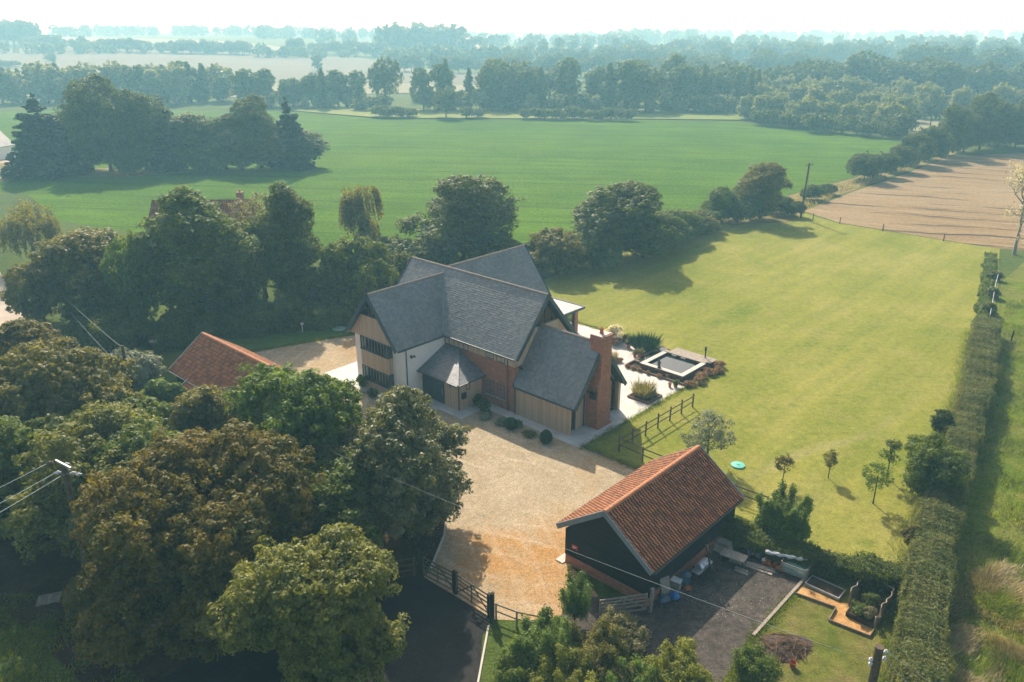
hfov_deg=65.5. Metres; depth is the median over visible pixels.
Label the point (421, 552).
gate post
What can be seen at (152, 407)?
elder tree
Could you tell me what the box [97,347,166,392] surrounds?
whitebeam
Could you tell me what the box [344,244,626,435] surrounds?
country house
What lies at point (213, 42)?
hedgerow tree
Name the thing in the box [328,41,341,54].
hedgerow tree
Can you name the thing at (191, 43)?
hedgerow tree
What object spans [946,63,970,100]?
oak tree
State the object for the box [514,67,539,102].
field edge tree
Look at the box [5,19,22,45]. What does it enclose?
hedgerow tree
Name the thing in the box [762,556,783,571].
log pile
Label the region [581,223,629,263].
understorey bush
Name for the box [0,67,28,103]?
distant tree
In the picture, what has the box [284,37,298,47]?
hedgerow tree
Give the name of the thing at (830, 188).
bush
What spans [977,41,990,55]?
distant tree
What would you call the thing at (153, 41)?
stubble field
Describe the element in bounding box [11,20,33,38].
hedgerow tree
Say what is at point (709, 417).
apple tree
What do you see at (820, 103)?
willow tree
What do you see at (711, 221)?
understorey bush
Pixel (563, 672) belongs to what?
hawthorn bush
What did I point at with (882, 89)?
willow tree
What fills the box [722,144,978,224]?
field margin
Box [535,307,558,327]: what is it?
gable window
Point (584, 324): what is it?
edge grass
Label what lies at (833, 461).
sapling
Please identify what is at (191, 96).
distant tree
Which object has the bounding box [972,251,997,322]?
hedge
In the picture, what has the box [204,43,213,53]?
hedgerow tree
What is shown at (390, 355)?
window
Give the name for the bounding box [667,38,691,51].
distant tree
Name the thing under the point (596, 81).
field edge tree
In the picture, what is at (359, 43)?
hedgerow tree
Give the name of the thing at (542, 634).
hawthorn bush
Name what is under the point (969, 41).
distant tree
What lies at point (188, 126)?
copse tree
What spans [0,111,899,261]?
crop field
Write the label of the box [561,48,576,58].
distant tree
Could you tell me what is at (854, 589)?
wattle hurdle
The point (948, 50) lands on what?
distant tree
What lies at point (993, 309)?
shrub
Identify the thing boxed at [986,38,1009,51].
distant tree
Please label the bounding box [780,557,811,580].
slatted crate
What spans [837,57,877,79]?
oak tree
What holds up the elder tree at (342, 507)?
on the woodland floor
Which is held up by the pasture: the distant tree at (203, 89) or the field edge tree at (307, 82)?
the field edge tree at (307, 82)
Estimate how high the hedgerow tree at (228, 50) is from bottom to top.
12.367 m
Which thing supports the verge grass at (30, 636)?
on the bare earth
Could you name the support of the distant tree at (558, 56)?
on the ground at (1010, 263)
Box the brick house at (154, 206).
[146,189,255,251]
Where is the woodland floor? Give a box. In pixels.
[54,507,444,658]
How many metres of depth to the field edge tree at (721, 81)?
322.43 m
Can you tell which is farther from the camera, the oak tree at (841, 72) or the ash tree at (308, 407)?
the oak tree at (841, 72)
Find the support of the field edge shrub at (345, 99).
on the ground at (1010, 263)
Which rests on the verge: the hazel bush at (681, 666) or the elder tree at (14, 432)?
the hazel bush at (681, 666)
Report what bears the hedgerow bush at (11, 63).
on the stubble field at (297, 68)
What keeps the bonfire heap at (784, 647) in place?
on the scorched ground at (810, 642)
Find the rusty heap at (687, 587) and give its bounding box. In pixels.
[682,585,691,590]
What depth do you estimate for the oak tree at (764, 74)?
343.86 m
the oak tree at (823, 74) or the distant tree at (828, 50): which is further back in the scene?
the distant tree at (828, 50)
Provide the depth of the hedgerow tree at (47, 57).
621.84 m
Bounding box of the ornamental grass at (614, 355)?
[612,351,619,359]
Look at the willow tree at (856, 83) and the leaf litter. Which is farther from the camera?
the willow tree at (856, 83)
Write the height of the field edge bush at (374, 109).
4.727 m
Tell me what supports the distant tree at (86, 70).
on the ground at (1010, 263)
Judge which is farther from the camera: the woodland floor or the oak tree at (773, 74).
the oak tree at (773, 74)
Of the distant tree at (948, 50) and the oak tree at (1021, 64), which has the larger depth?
the distant tree at (948, 50)
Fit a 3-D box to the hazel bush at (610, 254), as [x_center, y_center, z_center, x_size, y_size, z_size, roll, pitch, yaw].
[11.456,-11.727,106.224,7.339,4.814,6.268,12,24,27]
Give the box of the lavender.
[646,347,659,352]
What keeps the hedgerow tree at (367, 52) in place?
on the ground at (1010, 263)
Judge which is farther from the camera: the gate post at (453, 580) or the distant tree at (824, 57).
the distant tree at (824, 57)
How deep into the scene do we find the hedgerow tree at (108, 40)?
720.17 m
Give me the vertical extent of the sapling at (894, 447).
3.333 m
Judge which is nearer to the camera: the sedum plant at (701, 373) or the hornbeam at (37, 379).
the hornbeam at (37, 379)
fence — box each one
[386,557,414,575]
[495,602,538,627]
[618,393,694,461]
[733,483,769,500]
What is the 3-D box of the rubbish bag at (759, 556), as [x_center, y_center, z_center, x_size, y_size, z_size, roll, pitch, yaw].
[15.030,12.965,48.396,0.585,0.560,0.776,7,22,16]
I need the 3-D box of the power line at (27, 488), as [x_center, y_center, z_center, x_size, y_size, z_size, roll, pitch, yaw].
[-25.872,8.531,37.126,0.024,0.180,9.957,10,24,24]
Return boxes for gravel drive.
[254,335,635,619]
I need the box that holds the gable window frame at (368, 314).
[361,304,375,318]
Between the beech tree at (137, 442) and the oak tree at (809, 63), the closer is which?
the beech tree at (137, 442)
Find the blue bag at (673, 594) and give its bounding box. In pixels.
[669,590,680,599]
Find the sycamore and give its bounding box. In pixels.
[69,418,326,668]
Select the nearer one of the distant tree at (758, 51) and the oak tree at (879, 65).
the oak tree at (879, 65)
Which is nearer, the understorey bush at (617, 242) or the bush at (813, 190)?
the understorey bush at (617, 242)
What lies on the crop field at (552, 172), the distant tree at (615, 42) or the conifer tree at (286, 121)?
the conifer tree at (286, 121)
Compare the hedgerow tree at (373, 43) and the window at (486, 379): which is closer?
the window at (486, 379)
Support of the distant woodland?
on the ground at (1010, 263)
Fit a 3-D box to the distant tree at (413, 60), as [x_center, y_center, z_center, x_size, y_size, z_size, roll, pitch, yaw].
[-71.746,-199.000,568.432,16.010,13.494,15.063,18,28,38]
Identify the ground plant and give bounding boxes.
[521,429,538,437]
[615,357,623,363]
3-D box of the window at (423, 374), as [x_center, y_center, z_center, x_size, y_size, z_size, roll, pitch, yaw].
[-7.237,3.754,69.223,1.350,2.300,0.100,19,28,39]
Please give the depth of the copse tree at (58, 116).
176.56 m
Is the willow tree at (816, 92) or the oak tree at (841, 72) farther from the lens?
the oak tree at (841, 72)
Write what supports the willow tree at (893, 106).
on the ground at (1010, 263)
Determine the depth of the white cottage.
197.83 m
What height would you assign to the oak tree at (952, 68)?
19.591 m
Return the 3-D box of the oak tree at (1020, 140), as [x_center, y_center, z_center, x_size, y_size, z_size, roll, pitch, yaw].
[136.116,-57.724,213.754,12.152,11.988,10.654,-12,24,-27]
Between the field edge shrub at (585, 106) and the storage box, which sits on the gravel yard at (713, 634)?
the storage box
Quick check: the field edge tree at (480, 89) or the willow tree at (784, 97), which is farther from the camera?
the field edge tree at (480, 89)
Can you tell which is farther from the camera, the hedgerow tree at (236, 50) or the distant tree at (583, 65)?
the hedgerow tree at (236, 50)
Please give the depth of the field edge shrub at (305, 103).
319.90 m
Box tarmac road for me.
[158,575,491,681]
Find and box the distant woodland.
[0,21,1023,63]
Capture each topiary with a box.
[504,417,517,429]
[539,429,552,443]
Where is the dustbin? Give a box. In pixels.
[680,570,690,585]
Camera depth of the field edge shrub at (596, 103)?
304.06 m
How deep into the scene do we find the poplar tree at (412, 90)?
348.89 m
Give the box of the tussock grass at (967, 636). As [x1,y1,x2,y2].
[946,557,1023,681]
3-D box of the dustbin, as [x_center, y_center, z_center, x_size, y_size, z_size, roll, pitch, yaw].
[10.016,13.742,45.985,0.640,0.880,0.640,0,21,0]
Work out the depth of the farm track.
90.22 m
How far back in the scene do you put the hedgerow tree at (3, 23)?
802.22 m
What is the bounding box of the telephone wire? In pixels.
[128,349,867,660]
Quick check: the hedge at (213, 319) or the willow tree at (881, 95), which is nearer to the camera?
the hedge at (213, 319)
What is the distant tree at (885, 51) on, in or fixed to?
on the ground at (1010, 263)
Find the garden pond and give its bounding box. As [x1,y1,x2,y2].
[626,346,716,385]
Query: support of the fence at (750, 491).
on the lawn at (818, 336)
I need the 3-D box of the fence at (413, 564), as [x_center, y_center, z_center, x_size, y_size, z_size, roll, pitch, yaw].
[-8.630,13.444,46.199,6.006,1.483,0.609,-2,21,-6]
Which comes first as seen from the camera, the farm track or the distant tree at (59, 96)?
the farm track
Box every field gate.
[422,557,452,590]
[456,574,486,612]
[599,593,647,615]
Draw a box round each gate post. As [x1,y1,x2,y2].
[416,549,420,575]
[419,550,423,576]
[451,570,455,593]
[454,571,457,594]
[487,592,490,617]
[490,591,494,618]
[648,587,654,612]
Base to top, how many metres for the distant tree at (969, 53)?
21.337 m
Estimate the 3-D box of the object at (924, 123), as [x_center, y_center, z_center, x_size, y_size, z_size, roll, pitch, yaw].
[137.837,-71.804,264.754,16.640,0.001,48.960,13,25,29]
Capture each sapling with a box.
[774,453,794,479]
[823,449,838,477]
[861,460,894,503]
[876,439,902,477]
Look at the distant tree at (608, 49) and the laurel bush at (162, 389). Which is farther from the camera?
the distant tree at (608, 49)
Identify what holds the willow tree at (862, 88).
on the ground at (1010, 263)
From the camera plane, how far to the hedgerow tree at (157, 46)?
716.50 m
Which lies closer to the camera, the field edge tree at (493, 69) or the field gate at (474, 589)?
the field gate at (474, 589)
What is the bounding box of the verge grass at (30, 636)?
[0,591,142,681]
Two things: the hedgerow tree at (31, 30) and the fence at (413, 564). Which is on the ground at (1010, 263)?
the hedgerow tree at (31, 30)
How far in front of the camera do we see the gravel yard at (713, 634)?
43.96 m
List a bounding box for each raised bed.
[804,575,845,600]
[845,591,886,627]
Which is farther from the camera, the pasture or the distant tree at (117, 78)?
the distant tree at (117, 78)
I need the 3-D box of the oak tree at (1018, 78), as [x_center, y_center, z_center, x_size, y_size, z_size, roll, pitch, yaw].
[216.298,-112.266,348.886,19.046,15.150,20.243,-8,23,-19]
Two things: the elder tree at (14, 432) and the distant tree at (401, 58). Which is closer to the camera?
the elder tree at (14, 432)
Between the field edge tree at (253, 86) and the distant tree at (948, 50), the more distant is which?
the distant tree at (948, 50)
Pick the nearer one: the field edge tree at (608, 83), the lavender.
the lavender
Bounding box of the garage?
[168,332,288,394]
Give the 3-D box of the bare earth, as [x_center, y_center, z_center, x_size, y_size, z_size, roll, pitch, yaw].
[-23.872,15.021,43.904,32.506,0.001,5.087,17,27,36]
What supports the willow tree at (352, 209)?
on the ground at (1010, 263)
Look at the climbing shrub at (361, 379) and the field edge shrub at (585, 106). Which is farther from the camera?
the field edge shrub at (585, 106)
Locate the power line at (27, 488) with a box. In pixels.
[1,474,52,502]
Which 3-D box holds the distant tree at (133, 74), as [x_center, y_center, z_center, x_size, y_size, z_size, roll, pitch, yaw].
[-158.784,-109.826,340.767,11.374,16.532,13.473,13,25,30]
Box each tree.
[0,20,17,44]
[0,24,15,45]
[0,67,6,103]
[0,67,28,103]
[0,93,94,181]
[0,257,72,322]
[0,415,63,538]
[2,19,24,44]
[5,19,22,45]
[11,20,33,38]
[12,409,81,494]
[14,68,26,102]
[16,20,40,37]
[19,62,41,100]
[22,60,61,102]
[23,226,124,313]
[36,34,61,45]
[42,54,56,60]
[42,154,78,175]
[50,54,56,62]
[50,62,63,102]
[51,97,105,169]
[52,73,148,171]
[53,64,91,95]
[54,35,60,44]
[57,293,131,337]
[60,39,67,47]
[66,38,77,47]
[66,61,104,90]
[76,35,86,43]
[82,415,203,553]
[92,40,104,51]
[96,88,183,169]
[97,59,124,96]
[98,229,165,321]
[102,144,150,174]
[103,38,119,48]
[107,73,124,95]
[116,38,128,48]
[117,396,174,430]
[120,63,167,100]
[120,65,133,98]
[123,185,261,313]
[125,37,134,51]
[125,64,152,96]
[133,39,149,49]
[135,62,163,101]
[144,104,188,172]
[147,41,153,50]
[152,112,216,166]
[153,42,165,50]
[153,62,195,103]
[158,64,169,102]
[162,384,256,437]
[165,43,176,51]
[167,60,196,101]
[172,39,189,52]
[181,39,196,52]
[184,61,197,102]
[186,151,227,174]
[190,113,245,168]
[192,68,202,101]
[193,44,202,53]
[194,63,210,102]
[195,521,411,681]
[198,39,207,53]
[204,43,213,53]
[204,63,236,100]
[206,40,219,53]
[207,126,262,169]
[208,249,268,311]
[210,44,222,52]
[210,75,234,102]
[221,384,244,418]
[222,41,236,53]
[222,93,281,167]
[222,361,363,469]
[223,40,233,53]
[226,191,270,297]
[228,68,258,95]
[233,40,252,53]
[234,42,242,52]
[237,44,252,54]
[241,128,290,169]
[242,181,323,297]
[247,72,265,94]
[248,81,257,101]
[255,68,275,93]
[264,77,273,106]
[264,97,317,170]
[277,78,295,103]
[281,129,331,162]
[282,77,302,106]
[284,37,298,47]
[288,448,400,550]
[292,77,309,105]
[293,37,305,47]
[299,72,317,100]
[306,42,313,50]
[310,54,322,70]
[314,42,326,50]
[314,68,328,107]
[315,235,399,312]
[321,42,330,51]
[325,69,349,105]
[327,80,344,104]
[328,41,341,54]
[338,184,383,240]
[343,70,367,97]
[347,39,361,54]
[352,42,363,53]
[353,78,364,107]
[357,41,370,53]
[363,45,371,53]
[366,56,404,96]
[367,42,377,52]
[379,251,416,285]
[394,174,525,260]
[397,53,410,70]
[402,52,420,70]
[408,80,417,98]
[409,67,433,109]
[413,59,424,68]
[426,52,438,69]
[428,63,455,92]
[431,85,457,116]
[434,54,450,68]
[440,58,453,89]
[441,59,458,69]
[449,54,466,72]
[463,67,474,106]
[464,55,474,69]
[473,58,522,108]
[473,59,483,70]
[476,71,484,107]
[478,58,503,90]
[481,75,502,109]
[497,53,518,64]
[499,59,538,97]
[507,73,539,103]
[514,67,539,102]
[520,59,536,67]
[528,226,586,274]
[533,53,554,70]
[535,66,548,101]
[537,38,548,54]
[543,67,566,99]
[551,51,564,68]
[551,56,584,91]
[553,63,569,108]
[554,37,564,51]
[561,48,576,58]
[566,60,580,94]
[574,46,589,62]
[577,58,591,76]
[580,53,606,72]
[582,42,590,49]
[582,65,606,90]
[583,72,596,103]
[590,52,615,67]
[591,70,600,96]
[597,44,615,56]
[600,62,617,107]
[604,57,615,67]
[607,59,648,108]
[611,37,620,47]
[611,46,634,61]
[618,59,651,90]
[622,61,644,93]
[623,44,647,59]
[623,67,672,111]
[633,39,649,46]
[637,46,658,63]
[641,63,663,104]
[646,56,667,69]
[655,50,668,58]
[659,53,686,79]
[665,63,698,96]
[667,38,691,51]
[672,64,709,90]
[678,48,698,59]
[678,407,739,454]
[686,55,710,69]
[691,65,734,95]
[696,64,709,108]
[700,39,717,53]
[700,185,738,220]
[707,55,736,70]
[707,61,756,95]
[716,39,729,51]
[730,71,743,98]
[736,93,753,118]
[740,68,754,95]
[743,53,775,71]
[743,69,755,96]
[747,82,775,99]
[748,46,778,57]
[750,92,777,115]
[754,68,773,84]
[754,69,763,85]
[754,74,771,90]
[764,64,804,84]
[766,94,784,111]
[768,88,788,101]
[770,92,790,110]
[772,75,783,90]
[777,73,796,92]
[780,50,807,67]
[781,100,799,125]
[785,83,801,101]
[787,82,809,104]
[792,54,813,63]
[792,58,834,85]
[795,40,810,55]
[795,43,821,59]
[795,95,822,125]
[797,66,838,87]
[801,75,819,85]
[802,83,824,102]
[803,55,817,61]
[807,79,823,90]
[814,54,832,64]
[816,43,839,58]
[816,101,823,114]
[820,76,835,93]
[820,91,828,102]
[821,99,840,117]
[823,60,850,84]
[826,89,840,115]
[831,42,847,63]
[833,74,857,102]
[835,87,854,105]
[836,101,858,120]
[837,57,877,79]
[842,40,857,60]
[843,50,891,89]
[847,45,856,59]
[849,102,862,111]
[853,76,863,94]
[854,90,871,109]
[855,42,883,58]
[857,79,878,93]
[858,59,889,86]
[859,100,886,128]
[867,89,878,102]
[871,102,888,129]
[874,90,889,103]
[875,58,919,91]
[875,84,893,93]
[876,47,889,60]
[880,61,921,92]
[880,93,903,105]
[881,101,907,133]
[882,107,920,135]
[890,76,916,102]
[892,48,900,60]
[896,42,943,65]
[899,48,920,62]
[900,93,917,113]
[902,55,940,83]
[912,61,964,94]
[912,81,943,117]
[921,56,968,94]
[927,40,943,48]
[930,90,951,118]
[932,44,970,64]
[938,104,977,151]
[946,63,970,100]
[949,39,972,49]
[949,85,974,107]
[951,45,973,60]
[959,57,982,68]
[961,114,989,151]
[962,64,992,92]
[963,60,1007,96]
[964,39,976,50]
[965,93,982,109]
[966,91,1012,149]
[971,50,1000,65]
[975,44,1021,69]
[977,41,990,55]
[979,66,1023,93]
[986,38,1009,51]
[992,99,1023,148]
[993,81,1018,104]
[1001,50,1023,72]
[1003,67,1023,92]
[1003,160,1023,254]
[1006,104,1023,148]
[1010,62,1023,92]
[1014,45,1023,55]
[1015,93,1023,105]
[1016,89,1023,105]
[1017,33,1023,47]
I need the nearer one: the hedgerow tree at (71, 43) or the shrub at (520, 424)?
the shrub at (520, 424)
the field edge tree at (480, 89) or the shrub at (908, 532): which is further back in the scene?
the field edge tree at (480, 89)
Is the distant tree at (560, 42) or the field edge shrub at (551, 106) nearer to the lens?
the field edge shrub at (551, 106)
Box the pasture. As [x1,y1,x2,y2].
[291,106,750,119]
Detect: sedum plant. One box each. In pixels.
[683,380,697,387]
[692,376,706,385]
[695,371,707,378]
[703,367,717,374]
[713,360,726,367]
[714,365,724,373]
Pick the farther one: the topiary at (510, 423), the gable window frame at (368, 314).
the gable window frame at (368, 314)
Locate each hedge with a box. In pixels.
[58,285,366,354]
[718,516,917,597]
[884,314,1005,681]
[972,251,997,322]
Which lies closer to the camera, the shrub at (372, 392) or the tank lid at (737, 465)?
the tank lid at (737, 465)
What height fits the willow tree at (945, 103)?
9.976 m
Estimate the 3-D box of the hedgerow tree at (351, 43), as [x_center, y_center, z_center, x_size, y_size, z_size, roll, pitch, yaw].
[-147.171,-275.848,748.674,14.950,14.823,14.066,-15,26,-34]
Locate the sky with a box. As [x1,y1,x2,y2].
[0,0,1023,33]
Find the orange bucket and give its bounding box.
[789,659,796,668]
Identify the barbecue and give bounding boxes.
[691,557,712,582]
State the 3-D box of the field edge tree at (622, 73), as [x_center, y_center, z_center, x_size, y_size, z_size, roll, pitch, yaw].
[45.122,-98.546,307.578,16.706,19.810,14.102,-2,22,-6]
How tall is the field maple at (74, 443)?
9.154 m
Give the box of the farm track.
[0,273,22,325]
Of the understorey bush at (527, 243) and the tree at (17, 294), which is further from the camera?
the understorey bush at (527, 243)
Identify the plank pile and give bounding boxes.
[729,559,774,575]
[734,566,748,575]
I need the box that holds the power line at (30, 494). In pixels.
[1,477,58,511]
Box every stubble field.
[0,48,477,83]
[10,70,478,97]
[40,37,279,50]
[805,153,1023,249]
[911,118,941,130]
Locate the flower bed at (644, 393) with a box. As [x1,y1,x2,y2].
[627,377,661,403]
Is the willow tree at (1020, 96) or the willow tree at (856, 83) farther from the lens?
the willow tree at (856, 83)
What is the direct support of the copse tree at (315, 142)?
on the crop field at (552, 172)
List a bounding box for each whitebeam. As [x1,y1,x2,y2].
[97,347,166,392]
[313,384,473,538]
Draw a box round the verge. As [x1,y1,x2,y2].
[480,616,562,681]
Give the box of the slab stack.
[713,537,733,552]
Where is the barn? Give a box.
[556,445,743,606]
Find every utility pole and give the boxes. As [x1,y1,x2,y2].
[46,459,89,565]
[800,163,813,217]
[867,644,887,681]
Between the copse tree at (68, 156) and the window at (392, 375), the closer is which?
the window at (392, 375)
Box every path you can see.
[325,320,683,447]
[797,587,871,634]
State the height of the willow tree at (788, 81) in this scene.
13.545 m
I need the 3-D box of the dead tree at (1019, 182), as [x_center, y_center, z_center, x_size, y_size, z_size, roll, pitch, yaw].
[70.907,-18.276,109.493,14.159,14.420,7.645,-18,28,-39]
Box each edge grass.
[250,332,354,351]
[567,318,659,345]
[577,385,691,449]
[583,445,641,470]
[715,591,800,681]
[864,327,971,681]
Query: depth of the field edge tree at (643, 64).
309.50 m
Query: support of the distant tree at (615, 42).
on the ground at (1010, 263)
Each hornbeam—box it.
[0,317,81,363]
[0,339,143,424]
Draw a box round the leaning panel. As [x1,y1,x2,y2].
[660,576,670,594]
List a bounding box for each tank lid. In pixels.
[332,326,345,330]
[731,461,744,468]
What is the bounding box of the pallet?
[35,591,61,606]
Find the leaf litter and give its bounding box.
[403,516,456,563]
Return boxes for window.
[360,335,387,357]
[362,364,389,388]
[363,304,374,316]
[388,346,392,357]
[389,374,393,387]
[423,374,433,397]
[445,337,468,351]
[486,379,493,395]
[497,383,504,399]
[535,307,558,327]
[571,411,573,430]
[610,376,614,410]
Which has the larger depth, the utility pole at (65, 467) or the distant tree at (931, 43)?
the distant tree at (931, 43)
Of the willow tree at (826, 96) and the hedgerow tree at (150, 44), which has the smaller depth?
the willow tree at (826, 96)
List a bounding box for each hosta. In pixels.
[479,412,491,419]
[494,416,505,425]
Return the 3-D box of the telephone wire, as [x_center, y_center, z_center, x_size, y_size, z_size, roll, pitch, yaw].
[-9.050,6.084,45.955,56.907,2.746,0.011,17,27,37]
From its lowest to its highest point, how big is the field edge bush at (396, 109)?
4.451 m
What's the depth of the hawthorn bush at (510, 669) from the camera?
38.35 m
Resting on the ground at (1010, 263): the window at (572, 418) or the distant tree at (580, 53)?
the distant tree at (580, 53)
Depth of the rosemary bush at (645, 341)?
79.47 m
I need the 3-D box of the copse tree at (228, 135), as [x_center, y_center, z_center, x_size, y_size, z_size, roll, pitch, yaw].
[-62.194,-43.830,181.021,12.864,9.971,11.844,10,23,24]
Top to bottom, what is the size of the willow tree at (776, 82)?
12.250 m
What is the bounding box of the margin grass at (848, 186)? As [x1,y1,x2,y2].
[727,159,922,221]
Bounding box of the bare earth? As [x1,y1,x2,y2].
[0,527,193,681]
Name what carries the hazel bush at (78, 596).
on the bare earth
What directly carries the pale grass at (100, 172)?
on the crop field at (552, 172)
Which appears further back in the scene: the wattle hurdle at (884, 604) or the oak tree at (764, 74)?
the oak tree at (764, 74)
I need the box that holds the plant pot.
[672,379,679,387]
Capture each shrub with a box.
[237,94,252,103]
[258,91,290,106]
[300,96,309,107]
[341,92,349,107]
[350,97,373,109]
[355,374,366,386]
[366,388,378,396]
[367,95,393,105]
[415,91,438,108]
[431,99,460,110]
[454,89,485,107]
[473,394,483,404]
[517,419,522,427]
[521,92,539,108]
[536,98,550,108]
[548,93,560,109]
[549,92,589,109]
[576,91,591,110]
[588,94,604,110]
[593,92,622,107]
[604,324,623,338]
[620,333,629,341]
[635,347,645,357]
[644,97,657,112]
[654,102,675,111]
[704,102,725,112]
[706,94,738,111]
[725,97,738,112]
[900,524,921,546]
[929,409,955,434]
[980,301,998,315]
[983,286,1001,297]
[986,270,1004,280]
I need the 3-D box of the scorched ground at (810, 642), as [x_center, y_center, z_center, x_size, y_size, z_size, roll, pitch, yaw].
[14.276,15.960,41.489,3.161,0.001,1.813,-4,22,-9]
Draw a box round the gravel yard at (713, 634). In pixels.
[561,539,800,681]
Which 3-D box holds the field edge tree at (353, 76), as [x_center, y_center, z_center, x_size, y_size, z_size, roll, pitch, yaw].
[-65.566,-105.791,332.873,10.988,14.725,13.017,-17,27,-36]
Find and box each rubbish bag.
[657,594,670,603]
[741,547,751,556]
[755,551,763,559]
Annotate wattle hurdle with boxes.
[848,575,864,606]
[873,613,881,629]
[879,590,893,616]
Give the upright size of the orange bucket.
0.509 m
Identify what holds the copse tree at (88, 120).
on the pale grass at (100, 172)
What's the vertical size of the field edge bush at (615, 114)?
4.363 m
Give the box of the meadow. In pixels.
[915,263,1023,681]
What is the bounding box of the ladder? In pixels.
[705,541,717,582]
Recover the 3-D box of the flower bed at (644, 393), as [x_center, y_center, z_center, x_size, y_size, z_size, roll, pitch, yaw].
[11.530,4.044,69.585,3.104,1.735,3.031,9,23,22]
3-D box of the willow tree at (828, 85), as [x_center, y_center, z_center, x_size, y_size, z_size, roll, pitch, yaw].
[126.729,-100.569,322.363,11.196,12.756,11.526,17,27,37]
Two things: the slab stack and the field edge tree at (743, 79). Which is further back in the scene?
the field edge tree at (743, 79)
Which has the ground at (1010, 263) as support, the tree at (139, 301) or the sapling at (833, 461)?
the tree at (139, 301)
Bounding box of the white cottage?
[0,131,15,159]
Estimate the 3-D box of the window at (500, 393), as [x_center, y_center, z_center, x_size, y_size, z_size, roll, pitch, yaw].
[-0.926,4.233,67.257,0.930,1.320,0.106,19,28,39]
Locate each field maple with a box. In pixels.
[0,400,167,564]
[570,179,669,255]
[732,161,794,218]
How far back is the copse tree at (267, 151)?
177.24 m
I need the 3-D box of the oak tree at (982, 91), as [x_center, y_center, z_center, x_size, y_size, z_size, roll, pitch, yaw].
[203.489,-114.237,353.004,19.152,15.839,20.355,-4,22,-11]
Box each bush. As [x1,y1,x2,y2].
[5,61,21,66]
[59,568,105,638]
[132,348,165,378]
[133,377,186,417]
[369,104,388,115]
[375,234,412,252]
[377,107,393,116]
[389,106,403,116]
[392,235,458,264]
[397,108,413,116]
[406,108,418,115]
[458,106,473,118]
[468,234,521,258]
[471,108,488,116]
[478,397,491,412]
[490,647,537,681]
[508,602,578,671]
[517,241,550,272]
[518,108,532,118]
[524,640,599,681]
[529,107,544,118]
[538,108,552,118]
[545,108,565,118]
[555,564,592,623]
[558,111,573,119]
[560,231,599,267]
[563,105,580,118]
[565,615,638,681]
[575,109,588,119]
[576,236,623,271]
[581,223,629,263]
[583,109,600,120]
[594,604,651,657]
[594,654,658,681]
[599,107,617,118]
[611,108,623,120]
[617,108,639,120]
[624,331,664,352]
[635,636,717,681]
[652,211,688,248]
[658,208,707,240]
[688,210,722,234]
[696,208,722,224]
[723,199,758,221]
[730,641,784,681]
[740,195,772,220]
[749,110,770,124]
[751,479,815,542]
[759,109,781,125]
[775,194,793,212]
[776,113,798,126]
[782,200,806,215]
[787,114,803,127]
[799,183,825,199]
[800,112,834,131]
[820,183,837,194]
[821,118,842,131]
[831,120,854,133]
[844,113,871,133]
[844,151,885,179]
[856,120,881,136]
[876,151,901,175]
[877,122,902,137]
[881,118,918,135]
[886,144,918,168]
[899,431,973,497]
[900,132,938,163]
[914,123,956,158]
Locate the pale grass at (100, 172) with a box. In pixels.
[0,163,189,181]
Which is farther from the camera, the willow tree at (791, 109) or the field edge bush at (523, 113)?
the field edge bush at (523, 113)
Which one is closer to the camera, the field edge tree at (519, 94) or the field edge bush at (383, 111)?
the field edge bush at (383, 111)
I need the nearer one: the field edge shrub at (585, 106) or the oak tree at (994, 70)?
the field edge shrub at (585, 106)
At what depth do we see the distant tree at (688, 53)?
615.08 m
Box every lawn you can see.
[174,319,354,349]
[544,213,999,563]
[723,582,896,681]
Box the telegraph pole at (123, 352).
[121,345,131,387]
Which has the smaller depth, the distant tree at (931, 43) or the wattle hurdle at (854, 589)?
the wattle hurdle at (854, 589)
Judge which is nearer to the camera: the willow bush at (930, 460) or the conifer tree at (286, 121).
the willow bush at (930, 460)
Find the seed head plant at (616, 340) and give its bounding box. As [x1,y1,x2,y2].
[612,334,622,343]
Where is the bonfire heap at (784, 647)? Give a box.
[757,630,813,662]
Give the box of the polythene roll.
[765,549,806,560]
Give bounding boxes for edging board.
[429,521,446,569]
[477,626,488,681]
[583,446,636,468]
[752,576,807,636]
[795,592,874,636]
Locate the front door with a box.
[433,378,444,403]
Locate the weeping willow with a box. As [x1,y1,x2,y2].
[0,199,62,258]
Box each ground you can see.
[0,31,1023,681]
[753,634,812,658]
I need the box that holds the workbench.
[719,547,747,567]
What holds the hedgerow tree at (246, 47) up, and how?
on the ground at (1010, 263)
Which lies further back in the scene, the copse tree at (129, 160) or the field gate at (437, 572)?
the copse tree at (129, 160)
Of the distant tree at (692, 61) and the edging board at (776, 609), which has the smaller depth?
the edging board at (776, 609)
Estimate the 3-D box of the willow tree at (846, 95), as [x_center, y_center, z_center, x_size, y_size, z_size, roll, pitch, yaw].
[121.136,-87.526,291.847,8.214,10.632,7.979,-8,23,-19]
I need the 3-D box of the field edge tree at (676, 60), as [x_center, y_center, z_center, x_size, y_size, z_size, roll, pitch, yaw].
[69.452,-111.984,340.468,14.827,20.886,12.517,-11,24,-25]
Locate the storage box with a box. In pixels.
[670,576,682,590]
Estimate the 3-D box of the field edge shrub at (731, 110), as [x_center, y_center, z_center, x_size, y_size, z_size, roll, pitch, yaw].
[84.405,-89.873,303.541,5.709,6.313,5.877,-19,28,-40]
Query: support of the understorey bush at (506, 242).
on the ground at (1010, 263)
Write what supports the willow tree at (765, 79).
on the ground at (1010, 263)

